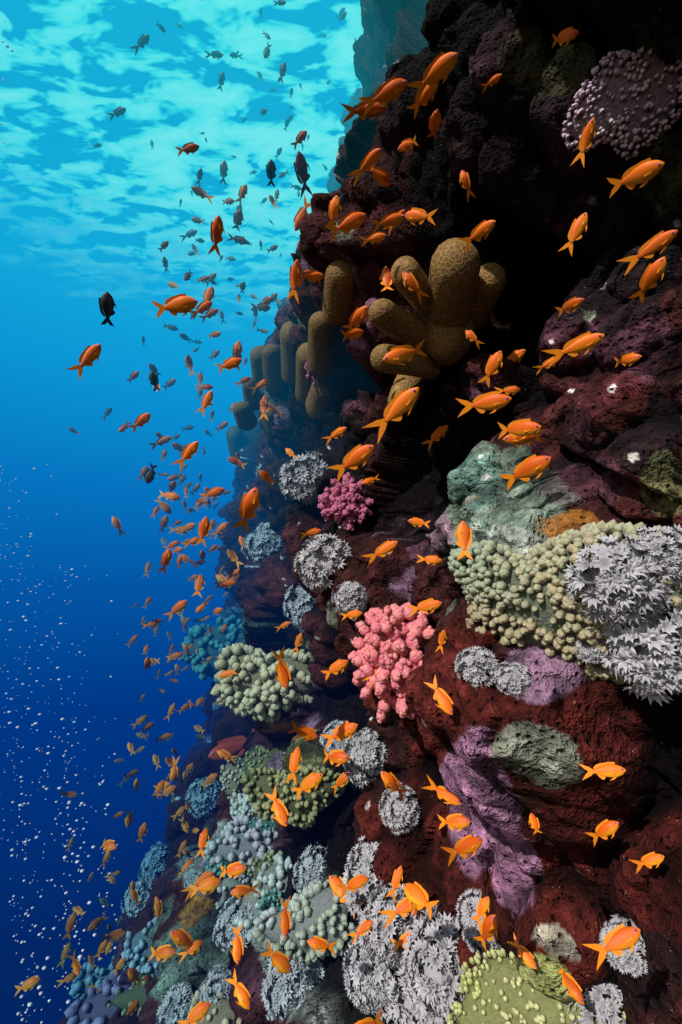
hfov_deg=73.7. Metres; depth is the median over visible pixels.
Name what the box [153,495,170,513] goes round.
anthias
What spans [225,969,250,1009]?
anthias
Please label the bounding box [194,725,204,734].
anthias
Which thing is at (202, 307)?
anthias
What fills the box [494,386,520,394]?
anthias
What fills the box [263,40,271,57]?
anthias
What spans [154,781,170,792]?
anthias
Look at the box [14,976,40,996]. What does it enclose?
anthias
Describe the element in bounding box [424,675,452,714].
anthias
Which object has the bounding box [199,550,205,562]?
anthias
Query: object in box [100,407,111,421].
anthias
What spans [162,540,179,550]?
anthias
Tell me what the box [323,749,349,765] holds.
anthias
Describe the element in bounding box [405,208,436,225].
anthias
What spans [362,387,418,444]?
anthias
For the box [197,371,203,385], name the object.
anthias
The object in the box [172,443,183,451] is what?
anthias
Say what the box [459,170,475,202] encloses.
anthias
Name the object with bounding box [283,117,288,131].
anthias
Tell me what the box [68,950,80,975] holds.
anthias
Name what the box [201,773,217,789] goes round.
anthias
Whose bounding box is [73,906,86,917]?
anthias
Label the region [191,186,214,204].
anthias
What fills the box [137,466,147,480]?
anthias
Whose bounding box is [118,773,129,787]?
anthias
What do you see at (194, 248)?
anthias
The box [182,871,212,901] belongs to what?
anthias
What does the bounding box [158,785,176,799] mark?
anthias
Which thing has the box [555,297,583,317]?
anthias
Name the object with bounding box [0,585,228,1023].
open water
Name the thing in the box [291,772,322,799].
anthias
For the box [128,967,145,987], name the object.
anthias
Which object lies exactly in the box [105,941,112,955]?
anthias
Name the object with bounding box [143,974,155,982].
anthias
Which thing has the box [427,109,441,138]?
anthias
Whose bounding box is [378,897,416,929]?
anthias
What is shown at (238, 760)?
coral
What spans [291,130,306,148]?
anthias
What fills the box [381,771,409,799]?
anthias
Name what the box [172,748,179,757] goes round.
anthias
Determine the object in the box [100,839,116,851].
anthias
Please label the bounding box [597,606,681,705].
xenia
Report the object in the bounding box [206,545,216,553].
anthias
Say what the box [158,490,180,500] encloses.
anthias
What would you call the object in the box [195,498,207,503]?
anthias
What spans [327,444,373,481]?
anthias
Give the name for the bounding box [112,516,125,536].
anthias
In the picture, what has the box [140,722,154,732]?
anthias
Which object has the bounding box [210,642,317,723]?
beige coral knob
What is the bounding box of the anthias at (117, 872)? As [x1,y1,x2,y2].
[110,870,120,877]
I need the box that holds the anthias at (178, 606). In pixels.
[162,600,187,620]
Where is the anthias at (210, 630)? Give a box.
[205,627,213,635]
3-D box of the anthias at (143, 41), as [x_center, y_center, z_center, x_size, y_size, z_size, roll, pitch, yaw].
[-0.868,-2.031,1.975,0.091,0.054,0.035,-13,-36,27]
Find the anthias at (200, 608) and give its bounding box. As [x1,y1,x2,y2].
[196,600,208,612]
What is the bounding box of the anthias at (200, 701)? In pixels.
[196,695,204,706]
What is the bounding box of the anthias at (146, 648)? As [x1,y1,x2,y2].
[143,644,148,654]
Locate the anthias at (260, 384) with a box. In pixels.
[249,379,268,393]
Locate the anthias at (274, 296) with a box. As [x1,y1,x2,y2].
[268,293,276,304]
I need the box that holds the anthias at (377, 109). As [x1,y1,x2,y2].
[340,102,386,123]
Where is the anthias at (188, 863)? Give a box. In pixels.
[173,858,193,876]
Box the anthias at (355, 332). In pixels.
[340,327,363,342]
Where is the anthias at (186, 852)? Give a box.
[183,849,193,859]
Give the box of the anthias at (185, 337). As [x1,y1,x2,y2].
[179,333,190,342]
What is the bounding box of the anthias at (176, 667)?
[174,663,178,675]
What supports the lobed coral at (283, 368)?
attached to the reef wall
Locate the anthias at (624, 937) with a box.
[582,924,640,970]
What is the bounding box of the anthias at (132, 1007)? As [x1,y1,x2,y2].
[122,999,138,1022]
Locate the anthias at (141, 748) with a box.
[133,746,144,755]
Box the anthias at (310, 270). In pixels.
[303,269,324,286]
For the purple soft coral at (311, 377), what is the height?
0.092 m
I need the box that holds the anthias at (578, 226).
[559,212,587,255]
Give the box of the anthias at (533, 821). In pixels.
[529,813,541,834]
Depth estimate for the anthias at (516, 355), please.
0.96 m
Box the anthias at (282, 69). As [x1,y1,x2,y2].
[277,62,286,83]
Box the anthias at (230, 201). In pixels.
[222,198,234,204]
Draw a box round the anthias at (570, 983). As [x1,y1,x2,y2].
[558,968,583,1004]
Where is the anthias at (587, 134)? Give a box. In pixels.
[570,117,595,166]
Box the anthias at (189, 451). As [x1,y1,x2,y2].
[171,441,198,471]
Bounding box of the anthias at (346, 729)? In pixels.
[321,721,357,748]
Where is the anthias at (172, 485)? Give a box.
[168,481,176,491]
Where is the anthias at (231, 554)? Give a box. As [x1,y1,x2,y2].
[227,550,244,568]
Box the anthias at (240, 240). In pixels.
[227,232,247,244]
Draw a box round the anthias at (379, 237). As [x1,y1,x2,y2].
[359,231,386,246]
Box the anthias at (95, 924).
[87,911,107,930]
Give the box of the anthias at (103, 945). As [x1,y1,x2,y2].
[93,940,106,959]
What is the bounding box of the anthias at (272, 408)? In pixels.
[268,405,283,417]
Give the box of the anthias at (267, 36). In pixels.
[262,30,270,39]
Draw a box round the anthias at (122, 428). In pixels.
[118,420,132,432]
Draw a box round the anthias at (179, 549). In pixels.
[171,546,182,553]
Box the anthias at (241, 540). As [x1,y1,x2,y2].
[238,536,246,548]
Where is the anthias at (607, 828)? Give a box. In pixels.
[584,819,618,845]
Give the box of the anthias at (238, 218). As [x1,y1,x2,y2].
[232,209,243,230]
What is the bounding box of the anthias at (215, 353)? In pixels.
[208,350,219,360]
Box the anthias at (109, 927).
[107,924,111,931]
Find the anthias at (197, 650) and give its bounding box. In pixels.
[195,643,199,653]
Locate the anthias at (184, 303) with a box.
[152,293,197,317]
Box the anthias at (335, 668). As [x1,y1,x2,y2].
[321,659,347,679]
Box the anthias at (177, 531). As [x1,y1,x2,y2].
[168,526,189,534]
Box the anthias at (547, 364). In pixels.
[534,356,560,374]
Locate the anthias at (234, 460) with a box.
[228,456,246,469]
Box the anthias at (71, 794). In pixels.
[57,789,76,797]
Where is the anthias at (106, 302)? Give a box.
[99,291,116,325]
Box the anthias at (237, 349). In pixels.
[231,341,242,370]
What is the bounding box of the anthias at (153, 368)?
[149,363,161,375]
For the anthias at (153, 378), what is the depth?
1.39 m
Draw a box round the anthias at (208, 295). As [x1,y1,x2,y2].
[200,286,213,302]
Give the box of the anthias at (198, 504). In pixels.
[193,497,202,511]
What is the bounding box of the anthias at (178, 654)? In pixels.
[166,651,183,661]
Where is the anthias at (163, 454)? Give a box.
[159,449,166,461]
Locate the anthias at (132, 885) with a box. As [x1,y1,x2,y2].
[129,881,135,895]
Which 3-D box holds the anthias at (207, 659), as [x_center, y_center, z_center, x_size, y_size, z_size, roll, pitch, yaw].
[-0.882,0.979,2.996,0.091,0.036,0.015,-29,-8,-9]
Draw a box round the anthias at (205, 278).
[196,276,208,282]
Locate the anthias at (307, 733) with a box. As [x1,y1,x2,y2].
[287,721,317,740]
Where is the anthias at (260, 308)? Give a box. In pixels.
[250,302,270,312]
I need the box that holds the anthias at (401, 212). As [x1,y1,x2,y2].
[382,209,404,235]
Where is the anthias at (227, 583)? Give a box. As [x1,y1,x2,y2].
[213,579,235,589]
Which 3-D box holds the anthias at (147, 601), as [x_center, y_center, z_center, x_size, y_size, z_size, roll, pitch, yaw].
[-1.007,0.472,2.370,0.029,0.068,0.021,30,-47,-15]
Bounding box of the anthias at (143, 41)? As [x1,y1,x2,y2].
[130,34,149,55]
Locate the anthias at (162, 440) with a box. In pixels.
[147,436,170,450]
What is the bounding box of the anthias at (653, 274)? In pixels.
[628,256,666,303]
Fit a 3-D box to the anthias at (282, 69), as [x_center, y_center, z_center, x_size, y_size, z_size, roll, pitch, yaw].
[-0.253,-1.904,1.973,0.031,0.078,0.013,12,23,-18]
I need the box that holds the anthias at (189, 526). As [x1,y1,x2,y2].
[177,522,195,534]
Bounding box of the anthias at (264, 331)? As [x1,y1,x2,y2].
[257,328,267,333]
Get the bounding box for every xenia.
[121,875,153,916]
[137,841,168,881]
[155,981,194,1023]
[184,870,203,887]
[185,777,221,820]
[199,964,232,1005]
[212,896,254,951]
[213,702,219,709]
[240,522,281,565]
[261,946,323,1020]
[278,451,328,505]
[282,583,316,633]
[292,841,327,892]
[294,533,351,592]
[319,720,353,754]
[331,581,367,617]
[342,836,393,919]
[342,929,397,1020]
[343,727,387,788]
[355,883,422,970]
[378,781,420,834]
[384,960,444,1023]
[401,904,465,1023]
[454,646,499,688]
[455,887,500,959]
[494,661,532,696]
[563,533,673,630]
[567,982,625,1023]
[573,637,613,663]
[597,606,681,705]
[599,914,647,978]
[623,523,681,589]
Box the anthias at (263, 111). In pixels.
[259,108,266,116]
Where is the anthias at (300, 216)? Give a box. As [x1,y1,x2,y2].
[293,194,310,230]
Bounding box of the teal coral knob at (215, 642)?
[178,614,243,683]
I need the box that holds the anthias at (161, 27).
[156,21,165,32]
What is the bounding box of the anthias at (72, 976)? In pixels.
[56,972,76,988]
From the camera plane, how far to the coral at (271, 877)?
1.28 m
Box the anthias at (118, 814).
[111,811,123,820]
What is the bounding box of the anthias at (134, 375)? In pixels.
[125,371,138,382]
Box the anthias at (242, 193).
[235,184,246,204]
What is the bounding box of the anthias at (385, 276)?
[380,266,392,290]
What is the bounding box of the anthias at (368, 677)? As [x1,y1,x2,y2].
[363,667,378,687]
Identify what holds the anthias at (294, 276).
in the open water
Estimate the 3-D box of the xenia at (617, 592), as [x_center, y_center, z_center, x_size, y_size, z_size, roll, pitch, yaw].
[0.307,0.077,0.504,0.111,0.110,0.066,-4,-11,20]
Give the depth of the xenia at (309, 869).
1.23 m
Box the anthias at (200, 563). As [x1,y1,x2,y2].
[194,560,204,565]
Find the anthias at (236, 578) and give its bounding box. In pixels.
[225,574,239,581]
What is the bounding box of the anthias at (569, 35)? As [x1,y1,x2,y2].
[552,26,578,47]
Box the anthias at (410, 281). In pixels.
[402,272,429,303]
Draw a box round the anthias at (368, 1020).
[355,1007,383,1023]
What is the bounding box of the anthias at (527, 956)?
[508,932,536,968]
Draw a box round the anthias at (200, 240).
[195,238,204,243]
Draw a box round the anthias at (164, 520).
[158,515,168,532]
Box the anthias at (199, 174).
[195,168,202,185]
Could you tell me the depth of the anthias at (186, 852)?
1.84 m
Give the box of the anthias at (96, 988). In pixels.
[87,981,98,992]
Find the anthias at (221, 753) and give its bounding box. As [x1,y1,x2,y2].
[216,749,237,762]
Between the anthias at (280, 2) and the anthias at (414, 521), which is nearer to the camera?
the anthias at (414, 521)
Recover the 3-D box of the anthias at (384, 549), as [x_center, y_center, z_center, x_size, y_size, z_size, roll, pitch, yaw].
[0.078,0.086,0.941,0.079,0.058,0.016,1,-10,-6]
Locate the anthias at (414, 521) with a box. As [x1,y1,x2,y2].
[408,517,430,527]
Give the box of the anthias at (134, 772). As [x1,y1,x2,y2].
[122,769,138,780]
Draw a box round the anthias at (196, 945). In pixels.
[177,939,202,961]
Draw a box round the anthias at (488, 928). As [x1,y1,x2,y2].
[473,914,497,950]
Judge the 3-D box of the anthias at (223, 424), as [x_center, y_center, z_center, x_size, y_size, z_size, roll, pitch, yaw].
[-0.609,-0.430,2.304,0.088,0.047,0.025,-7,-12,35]
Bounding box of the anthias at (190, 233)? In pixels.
[180,229,196,240]
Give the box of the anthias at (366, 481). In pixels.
[362,474,379,484]
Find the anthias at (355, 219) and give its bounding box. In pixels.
[324,210,365,243]
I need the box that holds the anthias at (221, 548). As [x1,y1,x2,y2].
[216,545,228,550]
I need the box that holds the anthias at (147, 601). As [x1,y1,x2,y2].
[142,597,150,608]
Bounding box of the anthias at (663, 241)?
[618,230,677,274]
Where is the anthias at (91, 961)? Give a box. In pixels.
[88,955,96,971]
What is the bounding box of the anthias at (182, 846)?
[175,840,186,857]
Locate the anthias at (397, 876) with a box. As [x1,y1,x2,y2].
[385,866,402,902]
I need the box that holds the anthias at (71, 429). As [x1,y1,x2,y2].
[68,427,80,434]
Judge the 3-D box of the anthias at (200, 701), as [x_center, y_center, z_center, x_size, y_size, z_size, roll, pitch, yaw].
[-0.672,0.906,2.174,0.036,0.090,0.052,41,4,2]
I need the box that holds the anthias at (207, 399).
[196,391,212,415]
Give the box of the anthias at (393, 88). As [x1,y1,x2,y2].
[358,76,406,117]
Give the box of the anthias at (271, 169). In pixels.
[266,159,276,185]
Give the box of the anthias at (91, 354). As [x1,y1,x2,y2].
[66,344,100,379]
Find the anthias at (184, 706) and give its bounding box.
[177,703,188,714]
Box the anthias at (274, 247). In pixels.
[266,244,277,252]
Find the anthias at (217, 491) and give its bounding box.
[199,486,224,501]
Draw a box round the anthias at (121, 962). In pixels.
[111,957,125,974]
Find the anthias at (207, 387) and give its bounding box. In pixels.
[194,384,212,390]
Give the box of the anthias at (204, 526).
[195,516,209,546]
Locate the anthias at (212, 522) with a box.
[208,518,214,532]
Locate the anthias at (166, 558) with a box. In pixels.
[158,549,171,573]
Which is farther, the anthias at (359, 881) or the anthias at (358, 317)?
the anthias at (358, 317)
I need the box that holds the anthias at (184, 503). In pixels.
[182,500,187,510]
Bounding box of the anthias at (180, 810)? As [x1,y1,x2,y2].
[170,806,185,821]
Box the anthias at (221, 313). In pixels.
[219,310,225,324]
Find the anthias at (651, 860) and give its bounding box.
[628,852,663,873]
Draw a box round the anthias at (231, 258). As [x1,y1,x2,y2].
[225,256,235,261]
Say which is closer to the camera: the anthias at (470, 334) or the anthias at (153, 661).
the anthias at (470, 334)
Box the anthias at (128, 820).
[124,810,133,827]
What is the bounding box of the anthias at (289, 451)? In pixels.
[285,448,297,457]
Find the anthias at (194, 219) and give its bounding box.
[191,216,204,224]
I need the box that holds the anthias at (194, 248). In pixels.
[191,244,199,255]
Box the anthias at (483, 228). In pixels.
[458,220,495,249]
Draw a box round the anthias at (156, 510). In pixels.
[150,506,158,518]
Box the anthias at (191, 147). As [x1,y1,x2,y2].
[175,142,199,155]
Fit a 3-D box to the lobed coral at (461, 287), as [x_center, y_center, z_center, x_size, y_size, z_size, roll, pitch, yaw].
[0.178,-0.376,0.965,0.287,0.247,0.316,10,-14,-44]
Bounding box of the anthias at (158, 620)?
[151,618,162,623]
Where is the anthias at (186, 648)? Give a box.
[183,643,193,658]
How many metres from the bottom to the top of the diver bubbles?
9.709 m
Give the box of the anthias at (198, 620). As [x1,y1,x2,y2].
[193,618,204,622]
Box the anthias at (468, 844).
[441,834,482,865]
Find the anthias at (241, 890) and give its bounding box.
[230,882,259,898]
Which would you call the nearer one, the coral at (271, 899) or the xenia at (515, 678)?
the xenia at (515, 678)
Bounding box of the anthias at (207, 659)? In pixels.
[201,656,212,665]
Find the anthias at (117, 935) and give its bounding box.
[98,929,125,944]
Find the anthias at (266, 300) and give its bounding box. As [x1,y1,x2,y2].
[260,296,271,306]
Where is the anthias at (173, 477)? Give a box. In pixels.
[167,472,184,480]
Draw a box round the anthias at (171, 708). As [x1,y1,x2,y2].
[163,703,174,720]
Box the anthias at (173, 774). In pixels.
[169,756,179,782]
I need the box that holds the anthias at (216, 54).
[204,50,222,59]
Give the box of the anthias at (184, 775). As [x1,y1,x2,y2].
[182,771,186,784]
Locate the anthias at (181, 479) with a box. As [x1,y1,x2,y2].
[176,475,185,485]
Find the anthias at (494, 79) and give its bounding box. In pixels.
[480,73,501,92]
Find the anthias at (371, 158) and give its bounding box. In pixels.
[346,148,380,186]
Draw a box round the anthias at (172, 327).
[163,322,177,330]
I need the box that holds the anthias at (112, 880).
[105,872,115,883]
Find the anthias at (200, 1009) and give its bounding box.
[178,1001,210,1023]
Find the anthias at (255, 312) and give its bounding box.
[252,308,257,321]
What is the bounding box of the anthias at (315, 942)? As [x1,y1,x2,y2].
[307,936,337,954]
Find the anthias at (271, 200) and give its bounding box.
[269,195,277,210]
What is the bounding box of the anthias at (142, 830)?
[136,822,147,842]
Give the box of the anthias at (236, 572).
[232,569,239,577]
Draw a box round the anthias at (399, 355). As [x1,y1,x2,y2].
[382,339,427,364]
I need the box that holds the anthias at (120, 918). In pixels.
[113,916,123,926]
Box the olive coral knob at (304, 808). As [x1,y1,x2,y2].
[242,764,347,829]
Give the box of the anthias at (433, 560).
[417,555,442,564]
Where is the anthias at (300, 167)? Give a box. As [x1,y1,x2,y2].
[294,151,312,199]
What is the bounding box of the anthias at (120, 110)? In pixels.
[106,106,125,120]
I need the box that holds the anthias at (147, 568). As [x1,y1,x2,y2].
[142,561,151,577]
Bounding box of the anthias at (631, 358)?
[614,352,641,367]
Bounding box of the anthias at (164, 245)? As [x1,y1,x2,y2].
[157,241,168,252]
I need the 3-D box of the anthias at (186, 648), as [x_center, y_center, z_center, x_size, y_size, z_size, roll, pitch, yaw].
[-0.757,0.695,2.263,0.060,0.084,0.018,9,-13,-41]
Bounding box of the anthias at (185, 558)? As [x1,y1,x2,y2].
[178,554,195,566]
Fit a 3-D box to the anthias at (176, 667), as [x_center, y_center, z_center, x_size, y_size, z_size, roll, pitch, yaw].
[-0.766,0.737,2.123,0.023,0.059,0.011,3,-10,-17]
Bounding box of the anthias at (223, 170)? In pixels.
[219,160,227,185]
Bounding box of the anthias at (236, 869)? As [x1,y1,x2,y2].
[219,862,245,878]
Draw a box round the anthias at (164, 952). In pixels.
[148,944,175,961]
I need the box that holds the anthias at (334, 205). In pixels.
[325,195,340,227]
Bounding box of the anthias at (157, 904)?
[153,896,161,919]
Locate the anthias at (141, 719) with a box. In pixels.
[130,715,147,728]
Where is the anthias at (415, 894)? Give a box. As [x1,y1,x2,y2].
[403,882,438,919]
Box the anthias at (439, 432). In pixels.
[421,425,447,451]
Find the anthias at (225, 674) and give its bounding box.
[219,668,237,678]
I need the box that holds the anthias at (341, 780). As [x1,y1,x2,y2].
[331,772,350,794]
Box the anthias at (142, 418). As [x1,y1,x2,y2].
[127,413,150,432]
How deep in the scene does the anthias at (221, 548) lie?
2.77 m
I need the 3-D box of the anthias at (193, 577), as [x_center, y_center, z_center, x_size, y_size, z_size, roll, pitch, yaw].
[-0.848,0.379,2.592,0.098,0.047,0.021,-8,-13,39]
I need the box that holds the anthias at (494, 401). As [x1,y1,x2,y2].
[455,391,511,417]
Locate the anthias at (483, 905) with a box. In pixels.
[470,896,489,926]
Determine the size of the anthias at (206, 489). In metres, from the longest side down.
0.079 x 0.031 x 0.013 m
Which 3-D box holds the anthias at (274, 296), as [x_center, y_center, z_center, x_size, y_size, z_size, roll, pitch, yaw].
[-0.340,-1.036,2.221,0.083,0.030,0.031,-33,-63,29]
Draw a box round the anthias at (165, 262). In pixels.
[162,256,169,272]
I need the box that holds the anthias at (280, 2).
[273,0,285,6]
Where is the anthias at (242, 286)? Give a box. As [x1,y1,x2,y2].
[240,281,245,292]
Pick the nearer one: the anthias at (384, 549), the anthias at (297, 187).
the anthias at (384, 549)
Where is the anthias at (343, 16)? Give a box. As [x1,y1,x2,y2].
[338,12,346,21]
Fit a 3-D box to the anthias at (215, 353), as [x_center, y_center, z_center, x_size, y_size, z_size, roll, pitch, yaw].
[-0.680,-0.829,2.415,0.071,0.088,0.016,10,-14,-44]
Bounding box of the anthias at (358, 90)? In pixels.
[353,87,361,97]
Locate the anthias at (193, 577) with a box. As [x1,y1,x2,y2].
[188,574,198,582]
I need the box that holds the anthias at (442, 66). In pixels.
[405,52,457,105]
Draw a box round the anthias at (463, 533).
[454,521,472,559]
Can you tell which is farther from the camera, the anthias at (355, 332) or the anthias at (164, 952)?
the anthias at (164, 952)
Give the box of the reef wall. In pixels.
[59,0,681,1023]
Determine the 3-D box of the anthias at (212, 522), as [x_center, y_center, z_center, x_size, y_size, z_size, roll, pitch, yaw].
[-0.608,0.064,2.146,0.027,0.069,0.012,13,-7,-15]
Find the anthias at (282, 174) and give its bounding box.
[278,170,289,177]
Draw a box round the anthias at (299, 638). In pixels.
[290,633,302,654]
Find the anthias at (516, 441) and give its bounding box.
[503,428,544,446]
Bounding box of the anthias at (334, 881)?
[329,875,364,916]
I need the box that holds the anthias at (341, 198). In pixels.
[338,188,346,206]
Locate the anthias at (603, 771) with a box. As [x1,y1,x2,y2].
[578,762,625,780]
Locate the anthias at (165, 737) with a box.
[154,733,171,743]
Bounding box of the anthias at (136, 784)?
[133,779,138,790]
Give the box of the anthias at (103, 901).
[99,898,110,910]
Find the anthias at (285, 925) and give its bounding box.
[279,896,290,937]
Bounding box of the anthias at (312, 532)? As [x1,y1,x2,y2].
[298,528,321,539]
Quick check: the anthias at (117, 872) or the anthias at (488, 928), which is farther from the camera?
the anthias at (117, 872)
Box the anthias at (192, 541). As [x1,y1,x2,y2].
[183,537,199,548]
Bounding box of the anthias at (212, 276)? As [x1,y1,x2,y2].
[203,273,215,285]
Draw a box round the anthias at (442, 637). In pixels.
[435,630,446,652]
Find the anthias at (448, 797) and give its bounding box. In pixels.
[422,775,460,805]
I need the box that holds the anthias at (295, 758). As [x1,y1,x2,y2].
[284,747,301,785]
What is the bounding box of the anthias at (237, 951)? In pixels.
[231,925,243,963]
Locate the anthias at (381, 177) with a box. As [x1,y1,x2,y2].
[370,165,390,186]
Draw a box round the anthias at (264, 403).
[259,395,269,419]
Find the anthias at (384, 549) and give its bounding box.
[363,540,397,565]
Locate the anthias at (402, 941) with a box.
[391,931,414,952]
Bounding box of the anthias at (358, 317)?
[341,306,367,328]
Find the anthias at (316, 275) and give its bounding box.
[297,270,323,282]
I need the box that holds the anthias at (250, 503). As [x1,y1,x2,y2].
[232,487,259,533]
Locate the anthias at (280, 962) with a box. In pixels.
[260,941,291,973]
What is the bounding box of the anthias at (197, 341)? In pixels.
[191,340,202,343]
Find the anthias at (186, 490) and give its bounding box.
[184,486,188,497]
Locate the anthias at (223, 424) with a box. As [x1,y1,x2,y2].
[215,421,227,432]
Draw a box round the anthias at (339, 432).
[323,427,346,444]
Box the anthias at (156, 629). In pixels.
[153,626,158,635]
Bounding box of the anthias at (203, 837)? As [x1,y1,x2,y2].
[195,828,208,857]
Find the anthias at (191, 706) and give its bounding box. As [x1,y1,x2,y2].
[188,699,193,709]
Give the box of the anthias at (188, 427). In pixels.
[181,425,193,431]
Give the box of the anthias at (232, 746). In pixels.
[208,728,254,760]
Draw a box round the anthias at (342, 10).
[335,7,344,19]
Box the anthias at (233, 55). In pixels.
[229,52,241,58]
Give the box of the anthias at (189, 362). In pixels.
[185,355,195,376]
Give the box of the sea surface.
[0,0,363,584]
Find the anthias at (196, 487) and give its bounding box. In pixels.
[190,483,199,494]
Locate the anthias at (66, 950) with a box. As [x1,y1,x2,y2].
[56,942,70,967]
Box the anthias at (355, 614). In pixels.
[341,609,362,619]
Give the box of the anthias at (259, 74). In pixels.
[257,71,264,81]
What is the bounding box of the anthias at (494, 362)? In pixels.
[477,351,502,386]
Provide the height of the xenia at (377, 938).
0.111 m
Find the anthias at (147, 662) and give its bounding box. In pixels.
[143,657,150,669]
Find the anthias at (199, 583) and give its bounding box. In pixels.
[191,574,204,597]
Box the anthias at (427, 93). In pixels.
[406,81,438,119]
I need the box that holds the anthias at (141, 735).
[136,732,146,739]
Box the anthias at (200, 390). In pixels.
[197,388,202,399]
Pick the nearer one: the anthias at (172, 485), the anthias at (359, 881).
the anthias at (359, 881)
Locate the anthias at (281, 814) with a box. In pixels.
[264,786,288,826]
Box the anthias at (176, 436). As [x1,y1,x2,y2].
[170,434,179,441]
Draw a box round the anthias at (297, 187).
[290,184,301,190]
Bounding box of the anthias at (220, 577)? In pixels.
[215,574,228,587]
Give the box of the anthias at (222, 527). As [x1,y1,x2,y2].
[210,522,227,538]
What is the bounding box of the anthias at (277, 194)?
[274,189,279,202]
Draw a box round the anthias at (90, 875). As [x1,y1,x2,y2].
[87,871,93,881]
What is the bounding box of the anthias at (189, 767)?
[186,763,193,776]
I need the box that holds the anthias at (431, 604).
[407,598,441,616]
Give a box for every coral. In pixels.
[64,969,129,1023]
[69,961,113,1000]
[104,974,154,1016]
[121,916,159,976]
[189,984,242,1023]
[204,813,277,885]
[205,837,230,877]
[215,873,244,911]
[219,760,242,798]
[226,346,276,456]
[229,852,292,942]
[230,792,254,820]
[234,757,244,763]
[240,746,268,786]
[244,849,292,885]
[247,817,276,837]
[253,875,354,965]
[257,888,284,915]
[261,259,354,420]
[304,362,331,383]
[318,472,374,531]
[348,602,434,723]
[368,238,505,415]
[446,947,625,1023]
[448,519,681,684]
[561,46,681,160]
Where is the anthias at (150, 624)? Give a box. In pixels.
[142,621,157,628]
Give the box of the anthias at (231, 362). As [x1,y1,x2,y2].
[214,356,241,373]
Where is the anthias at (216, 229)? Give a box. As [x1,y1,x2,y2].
[207,215,224,257]
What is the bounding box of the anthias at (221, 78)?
[217,72,224,90]
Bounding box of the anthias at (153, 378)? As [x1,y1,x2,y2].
[148,371,159,391]
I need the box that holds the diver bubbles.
[0,21,118,1023]
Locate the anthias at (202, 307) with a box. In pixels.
[189,300,211,319]
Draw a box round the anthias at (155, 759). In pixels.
[152,754,161,769]
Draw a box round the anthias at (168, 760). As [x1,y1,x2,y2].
[165,757,173,766]
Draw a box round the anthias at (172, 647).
[168,644,174,655]
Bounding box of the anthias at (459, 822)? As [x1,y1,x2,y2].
[437,813,469,831]
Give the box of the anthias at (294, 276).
[285,259,302,302]
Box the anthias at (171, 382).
[162,379,175,390]
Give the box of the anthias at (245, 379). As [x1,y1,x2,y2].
[235,376,249,387]
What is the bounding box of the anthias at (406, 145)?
[398,134,417,152]
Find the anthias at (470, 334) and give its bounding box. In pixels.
[465,330,484,347]
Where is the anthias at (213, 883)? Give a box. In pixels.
[189,876,221,897]
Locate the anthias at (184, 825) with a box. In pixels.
[178,816,188,832]
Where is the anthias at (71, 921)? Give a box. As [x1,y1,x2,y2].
[62,912,76,939]
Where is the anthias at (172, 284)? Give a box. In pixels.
[167,281,178,288]
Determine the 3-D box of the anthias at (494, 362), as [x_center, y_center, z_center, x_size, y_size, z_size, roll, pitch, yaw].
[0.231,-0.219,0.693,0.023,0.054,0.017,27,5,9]
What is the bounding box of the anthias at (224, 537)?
[220,535,232,540]
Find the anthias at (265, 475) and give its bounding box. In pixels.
[259,470,275,486]
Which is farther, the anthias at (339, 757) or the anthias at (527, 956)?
the anthias at (339, 757)
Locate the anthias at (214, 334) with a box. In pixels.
[207,331,220,338]
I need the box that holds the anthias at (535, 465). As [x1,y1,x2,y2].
[498,454,551,490]
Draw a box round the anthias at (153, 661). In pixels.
[150,658,159,664]
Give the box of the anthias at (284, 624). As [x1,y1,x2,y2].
[275,621,289,630]
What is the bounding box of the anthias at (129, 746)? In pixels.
[127,742,134,755]
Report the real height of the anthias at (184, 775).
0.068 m
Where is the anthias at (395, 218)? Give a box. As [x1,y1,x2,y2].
[368,211,404,234]
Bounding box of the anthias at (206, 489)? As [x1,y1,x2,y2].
[204,487,218,501]
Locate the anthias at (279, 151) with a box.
[274,147,281,158]
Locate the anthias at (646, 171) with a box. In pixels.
[607,158,664,196]
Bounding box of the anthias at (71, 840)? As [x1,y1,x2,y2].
[66,837,73,850]
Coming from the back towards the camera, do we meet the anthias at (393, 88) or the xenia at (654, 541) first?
the anthias at (393, 88)
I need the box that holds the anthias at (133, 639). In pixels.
[125,635,137,647]
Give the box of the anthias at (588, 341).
[542,331,604,368]
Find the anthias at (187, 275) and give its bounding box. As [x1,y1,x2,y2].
[184,269,192,280]
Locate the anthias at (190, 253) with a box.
[187,250,198,255]
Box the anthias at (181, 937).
[170,928,203,957]
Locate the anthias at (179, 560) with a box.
[177,555,182,567]
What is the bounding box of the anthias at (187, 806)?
[185,798,189,810]
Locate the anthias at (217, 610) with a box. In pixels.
[213,607,222,615]
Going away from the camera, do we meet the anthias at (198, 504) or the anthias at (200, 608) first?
the anthias at (200, 608)
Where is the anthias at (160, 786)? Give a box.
[151,780,164,797]
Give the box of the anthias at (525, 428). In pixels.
[498,419,541,439]
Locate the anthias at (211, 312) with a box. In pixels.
[197,308,218,322]
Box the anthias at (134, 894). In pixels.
[130,888,142,908]
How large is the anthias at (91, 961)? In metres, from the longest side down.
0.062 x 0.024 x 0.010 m
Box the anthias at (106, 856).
[100,851,110,868]
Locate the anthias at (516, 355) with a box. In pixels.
[507,349,525,362]
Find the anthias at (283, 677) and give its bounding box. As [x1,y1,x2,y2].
[271,647,290,688]
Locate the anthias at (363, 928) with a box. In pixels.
[347,919,372,946]
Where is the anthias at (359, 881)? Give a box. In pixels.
[336,874,368,898]

